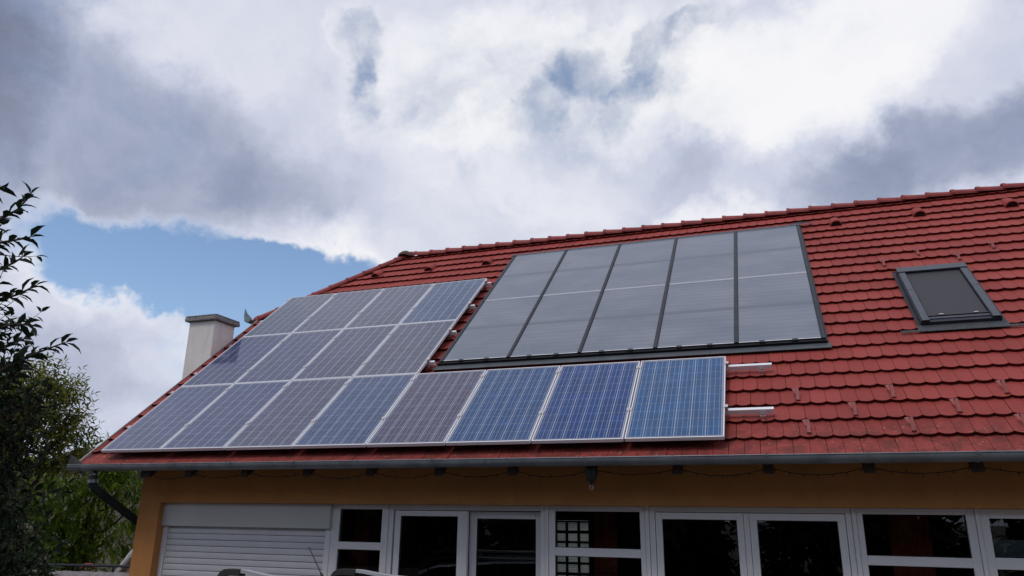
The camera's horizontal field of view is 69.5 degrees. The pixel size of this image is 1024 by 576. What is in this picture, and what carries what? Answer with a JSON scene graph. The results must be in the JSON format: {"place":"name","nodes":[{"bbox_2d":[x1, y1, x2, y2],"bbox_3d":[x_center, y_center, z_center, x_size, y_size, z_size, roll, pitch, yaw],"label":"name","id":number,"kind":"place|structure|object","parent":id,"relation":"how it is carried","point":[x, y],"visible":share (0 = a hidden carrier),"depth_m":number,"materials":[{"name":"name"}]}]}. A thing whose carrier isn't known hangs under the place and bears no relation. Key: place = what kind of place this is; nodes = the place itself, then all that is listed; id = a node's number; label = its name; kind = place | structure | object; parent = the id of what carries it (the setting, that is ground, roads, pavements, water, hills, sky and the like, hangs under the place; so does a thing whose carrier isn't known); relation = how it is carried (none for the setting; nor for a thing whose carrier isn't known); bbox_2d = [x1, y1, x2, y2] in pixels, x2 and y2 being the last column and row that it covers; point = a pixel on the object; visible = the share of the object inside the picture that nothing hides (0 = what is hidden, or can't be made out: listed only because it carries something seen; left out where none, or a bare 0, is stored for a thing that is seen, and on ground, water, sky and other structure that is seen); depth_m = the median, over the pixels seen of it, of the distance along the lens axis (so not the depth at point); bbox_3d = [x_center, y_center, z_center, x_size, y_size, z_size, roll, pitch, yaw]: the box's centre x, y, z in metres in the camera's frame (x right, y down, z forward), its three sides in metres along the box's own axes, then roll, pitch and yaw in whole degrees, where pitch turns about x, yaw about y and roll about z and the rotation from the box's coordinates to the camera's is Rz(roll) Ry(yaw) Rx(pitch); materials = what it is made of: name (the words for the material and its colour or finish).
{"place":"outdoors","nodes":[
{"label":"outdoors","id":0,"kind":"place"},
{"bbox_2d":[3,447,142,572],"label":"tree","id":1,"kind":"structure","parent":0,"point":[111,531],"depth_m":15.17,"materials":[{"name":"green plant"}]},
{"bbox_2d":[0,0,1023,520],"label":"sky","id":2,"kind":"structure","parent":0,"point":[226,158],"materials":[{"name":"white"}]},
{"bbox_2d":[557,524,588,575],"bbox_3d":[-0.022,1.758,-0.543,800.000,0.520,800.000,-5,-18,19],"label":"ground","id":3,"kind":"structure","parent":0,"point":[571,546],"depth_m":61.41,"materials":[{"name":"grey"}]},
{"bbox_2d":[0,454,68,575],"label":"laurel shrub","id":4,"kind":"object","parent":3,"relation":"on","point":[26,554],"visible":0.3,"depth_m":7.84,"materials":[{"name":"green plant"}]},
{"bbox_2d":[0,181,90,575],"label":"apple tree","id":5,"kind":"object","parent":3,"relation":"on","point":[17,365],"visible":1,"depth_m":3.83,"materials":[{"name":"green plant"}]},
{"bbox_2d":[0,346,109,522],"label":"garden tree","id":6,"kind":"object","parent":3,"relation":"on","point":[63,436],"visible":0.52,"depth_m":11.89,"materials":[{"name":"green plant"}]},
{"bbox_2d":[13,570,128,575],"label":"garden wall","id":7,"kind":"structure","parent":3,"relation":"on","point":[76,573],"depth_m":10.65,"materials":[{"name":"grey ceramic"}]},
{"bbox_2d":[0,431,143,571],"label":"peach tree","id":8,"kind":"object","parent":3,"relation":"on","point":[83,548],"visible":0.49,"depth_m":12.57,"materials":[{"name":"green plant"}]},
{"bbox_2d":[37,563,129,571],"bbox_3d":[-6.401,4.735,10.745,2.596,1.348,0.036,-2,-17,8],"label":"railing","id":9,"kind":"object","parent":3,"relation":"on","point":[95,565],"visible":0.43,"depth_m":10.91,"materials":[{"name":"metal"}]},
{"bbox_2d":[80,563,95,569],"bbox_3d":[-6.501,4.269,11.317,0.297,0.107,0.070,-5,-18,19],"label":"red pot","id":10,"kind":"object","parent":9,"relation":"attached to","point":[81,568],"visible":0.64,"depth_m":11.31,"materials":[{"name":"red"}]},
{"bbox_2d":[217,547,400,575],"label":"parked car","id":11,"kind":"object","parent":3,"relation":"on","point":[244,572],"visible":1,"depth_m":7.20,"materials":[{"name":"grey paint"}]},
{"bbox_2d":[66,183,1023,575],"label":"house","id":12,"kind":"structure","parent":3,"relation":"on","point":[918,367],"depth_m":9.00,"materials":[{"name":"tile"}]},
{"bbox_2d":[115,549,132,572],"bbox_3d":[-5.732,4.108,11.084,0.655,0.716,0.162,-7,-19,24],"label":"wrapped pipe","id":13,"kind":"object","parent":12,"relation":"attached to","point":[126,560],"visible":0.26,"depth_m":11.03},
{"bbox_2d":[194,358,435,374],"bbox_3d":[-3.109,1.275,11.219,4.240,0.197,0.106,-5,-18,19],"label":"mounting rail","id":14,"kind":"object","parent":12,"relation":"attached to","point":[429,363],"visible":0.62,"depth_m":10.56,"materials":[{"name":"silver metal"}]},
{"bbox_2d":[181,333,290,386],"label":"photovoltaic module","id":15,"kind":"object","parent":14,"relation":"attached to","point":[235,362],"visible":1,"depth_m":12.04,"materials":[{"name":"blue glass"}]},
{"bbox_2d":[235,329,342,383],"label":"photovoltaic module","id":16,"kind":"object","parent":14,"relation":"attached to","point":[289,357],"visible":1,"depth_m":11.70,"materials":[{"name":"blue glass"}]},
{"bbox_2d":[292,325,397,380],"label":"photovoltaic module","id":17,"kind":"object","parent":14,"relation":"attached to","point":[345,353],"visible":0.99,"depth_m":11.37,"materials":[{"name":"blue glass"}]},
{"bbox_2d":[353,320,456,376],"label":"photovoltaic module","id":18,"kind":"object","parent":14,"relation":"attached to","point":[407,348],"visible":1,"depth_m":11.03,"materials":[{"name":"blue glass"}]},
{"bbox_2d":[229,328,456,346],"bbox_3d":[-2.862,0.892,12.041,4.240,0.197,0.106,-5,-18,19],"label":"mounting rail","id":19,"kind":"object","parent":12,"relation":"attached to","point":[449,336],"visible":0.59,"depth_m":11.38,"materials":[{"name":"silver metal"}]},
{"bbox_2d":[327,504,385,575],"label":"window","id":20,"kind":"structure","parent":12,"relation":"in","point":[336,544],"depth_m":9.15,"materials":[{"name":"white plastic"}]},
{"bbox_2d":[350,510,370,575],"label":"curtain","id":21,"kind":"object","parent":12,"relation":"hanging from","point":[361,532],"depth_m":9.66,"materials":[{"name":"red fabric"}]},
{"bbox_2d":[260,302,475,322],"bbox_3d":[-2.616,0.509,12.864,4.240,0.197,0.106,-5,-18,19],"label":"mounting rail","id":22,"kind":"object","parent":12,"relation":"attached to","point":[470,306],"visible":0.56,"depth_m":12.20,"materials":[{"name":"silver metal"}]},
{"bbox_2d":[243,293,336,336],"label":"photovoltaic module","id":23,"kind":"object","parent":22,"relation":"attached to","point":[292,314],"visible":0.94,"depth_m":13.50,"materials":[{"name":"blue glass"}]},
{"bbox_2d":[293,288,383,332],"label":"photovoltaic module","id":24,"kind":"object","parent":22,"relation":"attached to","point":[337,311],"visible":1,"depth_m":13.16,"materials":[{"name":"blue glass"}]},
{"bbox_2d":[345,284,433,328],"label":"photovoltaic module","id":25,"kind":"object","parent":22,"relation":"attached to","point":[390,306],"visible":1,"depth_m":12.83,"materials":[{"name":"blue glass"}]},
{"bbox_2d":[400,278,486,323],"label":"photovoltaic module","id":26,"kind":"object","parent":22,"relation":"attached to","point":[446,301],"visible":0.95,"depth_m":12.49,"materials":[{"name":"blue glass"}]},
{"bbox_2d":[286,280,491,300],"bbox_3d":[-2.372,0.130,13.677,4.240,0.197,0.106,-5,-18,19],"label":"mounting rail","id":27,"kind":"object","parent":12,"relation":"attached to","point":[487,283],"visible":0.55,"depth_m":13.01,"materials":[{"name":"silver metal"}]},
{"bbox_2d":[127,404,773,427],"bbox_3d":[-1.374,1.689,9.172,8.760,0.197,0.106,-5,-18,19],"label":"mounting rail","id":28,"kind":"object","parent":12,"relation":"attached to","point":[762,411],"visible":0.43,"depth_m":7.86,"materials":[{"name":"silver metal"}]},
{"bbox_2d":[101,384,233,452],"bbox_3d":[-4.916,1.855,10.653,1.012,0.042,1.652,-5,22,19],"label":"photovoltaic module","id":29,"kind":"object","parent":28,"relation":"attached to","point":[158,427],"visible":1,"depth_m":10.54,"materials":[{"name":"blue glass"}]},
{"bbox_2d":[161,381,290,451],"bbox_3d":[-3.946,1.764,10.319,1.012,0.042,1.652,-5,22,19],"label":"photovoltaic module","id":30,"kind":"object","parent":28,"relation":"attached to","point":[221,421],"visible":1,"depth_m":10.21,"materials":[{"name":"blue glass"}]},
{"bbox_2d":[224,377,351,449],"bbox_3d":[-2.975,1.674,9.987,1.012,0.043,1.652,-5,22,19],"label":"photovoltaic module","id":31,"kind":"object","parent":28,"relation":"attached to","point":[284,417],"visible":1,"depth_m":9.87,"materials":[{"name":"blue glass"}]},
{"bbox_2d":[293,374,416,448],"bbox_3d":[-2.005,1.582,9.653,1.012,0.042,1.652,-5,22,19],"label":"photovoltaic module","id":32,"kind":"object","parent":28,"relation":"attached to","point":[354,412],"visible":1,"depth_m":9.54,"materials":[{"name":"blue glass"}]},
{"bbox_2d":[366,370,485,446],"bbox_3d":[-1.034,1.492,9.320,1.012,0.042,1.652,-5,22,19],"label":"photovoltaic module","id":33,"kind":"object","parent":28,"relation":"attached to","point":[427,409],"visible":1,"depth_m":9.20,"materials":[{"name":"blue glass"}]},
{"bbox_2d":[445,366,560,445],"bbox_3d":[-0.063,1.401,8.987,1.012,0.042,1.652,-5,22,19],"label":"photovoltaic module","id":34,"kind":"object","parent":28,"relation":"attached to","point":[504,406],"visible":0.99,"depth_m":8.86,"materials":[{"name":"blue glass"}]},
{"bbox_2d":[531,361,639,443],"bbox_3d":[0.907,1.310,8.654,1.012,0.042,1.652,-5,22,19],"label":"photovoltaic module","id":35,"kind":"object","parent":28,"relation":"attached to","point":[588,403],"visible":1,"depth_m":8.53,"materials":[{"name":"blue glass"}]},
{"bbox_2d":[624,356,725,441],"bbox_3d":[1.878,1.219,8.320,1.012,0.042,1.652,-5,22,19],"label":"photovoltaic module","id":36,"kind":"object","parent":28,"relation":"attached to","point":[679,399],"visible":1,"depth_m":8.19,"materials":[{"name":"blue glass"}]},
{"bbox_2d":[386,504,544,575],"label":"sliding door","id":37,"kind":"structure","parent":12,"relation":"in","point":[396,512],"depth_m":8.71,"materials":[{"name":"white plastic"}]},
{"bbox_2d":[171,361,771,393],"bbox_3d":[-1.119,1.307,9.986,8.780,0.197,0.106,-5,-18,19],"label":"mounting rail","id":38,"kind":"object","parent":12,"relation":"attached to","point":[760,366],"visible":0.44,"depth_m":8.68,"materials":[{"name":"silver metal"}]},
{"bbox_2d":[443,296,538,361],"bbox_3d":[-0.258,0.618,11.302,0.974,0.071,2.028,-5,22,19],"label":"solar collector","id":39,"kind":"object","parent":12,"relation":"on","point":[493,328],"visible":0.91,"depth_m":11.18,"materials":[{"name":"glass"}]},
{"bbox_2d":[485,251,563,300],"bbox_3d":[0.278,-0.214,13.089,0.974,0.071,2.028,-5,22,19],"label":"solar collector","id":40,"kind":"object","parent":12,"relation":"on","point":[528,275],"visible":0.8,"depth_m":12.99,"materials":[{"name":"glass"}]},
{"bbox_2d":[510,291,600,357],"bbox_3d":[0.698,0.529,10.974,0.974,0.071,2.028,-5,22,19],"label":"solar collector","id":41,"kind":"object","parent":12,"relation":"on","point":[558,323],"visible":0.92,"depth_m":10.85,"materials":[{"name":"glass"}]},
{"bbox_2d":[556,520,589,575],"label":"window","id":42,"kind":"structure","parent":12,"relation":"in","point":[566,531],"depth_m":17.57,"materials":[{"name":"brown wood"}]},
{"bbox_2d":[543,245,617,295],"bbox_3d":[1.233,-0.303,12.761,0.974,0.071,2.028,-5,22,19],"label":"solar collector","id":43,"kind":"object","parent":12,"relation":"on","point":[582,270],"visible":0.82,"depth_m":12.66,"materials":[{"name":"glass"}]},
{"bbox_2d":[153,467,1023,480],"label":"string light","id":44,"kind":"object","parent":12,"relation":"hanging from","point":[616,473],"visible":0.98,"depth_m":7.68,"materials":[{"name":"black"}]},
{"bbox_2d":[585,466,596,489],"bbox_3d":[0.838,1.998,7.804,0.132,0.268,0.132,-5,-18,19],"label":"pendant lamp","id":45,"kind":"object","parent":12,"relation":"hanging from","point":[591,474],"visible":0.88,"depth_m":7.77,"materials":[{"name":"grey metal"}]},
{"bbox_2d":[549,506,646,575],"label":"window","id":46,"kind":"structure","parent":12,"relation":"in","point":[554,551],"depth_m":8.17,"materials":[{"name":"white plastic"}]},
{"bbox_2d":[593,511,618,575],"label":"curtain","id":47,"kind":"object","parent":12,"relation":"hanging from","point":[605,529],"depth_m":8.62,"materials":[{"name":"red fabric"}]},
{"bbox_2d":[581,285,665,353],"bbox_3d":[1.653,0.439,10.646,0.974,0.071,2.028,-5,22,19],"label":"solar collector","id":48,"kind":"object","parent":12,"relation":"on","point":[625,319],"visible":0.94,"depth_m":10.52,"materials":[{"name":"glass"}]},
{"bbox_2d":[432,222,831,370],"bbox_3d":[2.003,0.015,11.535,5.430,2.911,3.366,-5,-18,19],"label":"collector flashing","id":49,"kind":"object","parent":12,"relation":"attached to","point":[711,349],"visible":0.94,"depth_m":10.02,"materials":[{"name":"metal"}]},
{"bbox_2d":[604,239,674,289],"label":"solar collector","id":50,"kind":"object","parent":12,"relation":"on","point":[641,264],"visible":0.83,"depth_m":12.33,"materials":[{"name":"glass"}]},
{"bbox_2d":[657,279,734,348],"bbox_3d":[2.608,0.350,10.318,0.974,0.071,2.028,-5,22,19],"label":"solar collector","id":51,"kind":"object","parent":12,"relation":"on","point":[695,314],"visible":0.93,"depth_m":10.18,"materials":[{"name":"glass"}]},
{"bbox_2d":[669,232,733,284],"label":"solar collector","id":52,"kind":"object","parent":12,"relation":"on","point":[703,258],"visible":0.82,"depth_m":12.00,"materials":[{"name":"glass"}]},
{"bbox_2d":[649,506,857,575],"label":"double door","id":53,"kind":"structure","parent":12,"relation":"in","point":[657,514],"depth_m":7.64,"materials":[{"name":"white plastic"}]},
{"bbox_2d":[737,225,806,278],"bbox_3d":[4.099,-0.572,11.777,0.974,0.071,2.028,-5,22,19],"label":"solar collector","id":54,"kind":"object","parent":12,"relation":"on","point":[770,251],"visible":0.91,"depth_m":11.66,"materials":[{"name":"glass"}]},
{"bbox_2d":[737,272,821,343],"bbox_3d":[3.563,0.261,9.990,0.974,0.071,2.028,-5,22,19],"label":"solar collector","id":55,"kind":"object","parent":12,"relation":"on","point":[774,308],"visible":0.99,"depth_m":9.85,"materials":[{"name":"glass"}]},
{"bbox_2d":[887,514,936,575],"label":"curtain","id":56,"kind":"object","parent":12,"relation":"hanging from","point":[910,535],"depth_m":7.61,"materials":[{"name":"red fabric"}]},
{"bbox_2d":[855,508,983,575],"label":"window","id":57,"kind":"structure","parent":12,"relation":"in","point":[974,562],"depth_m":7.12,"materials":[{"name":"white plastic"}]},
{"bbox_2d":[892,262,1023,332],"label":"roof window","id":58,"kind":"structure","parent":12,"relation":"in","point":[952,298],"depth_m":9.15,"materials":[{"name":"metal"}]},
{"bbox_2d":[978,509,1023,575],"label":"window","id":59,"kind":"structure","parent":12,"relation":"in","point":[993,547],"depth_m":6.94,"materials":[{"name":"white plastic"}]}
]}

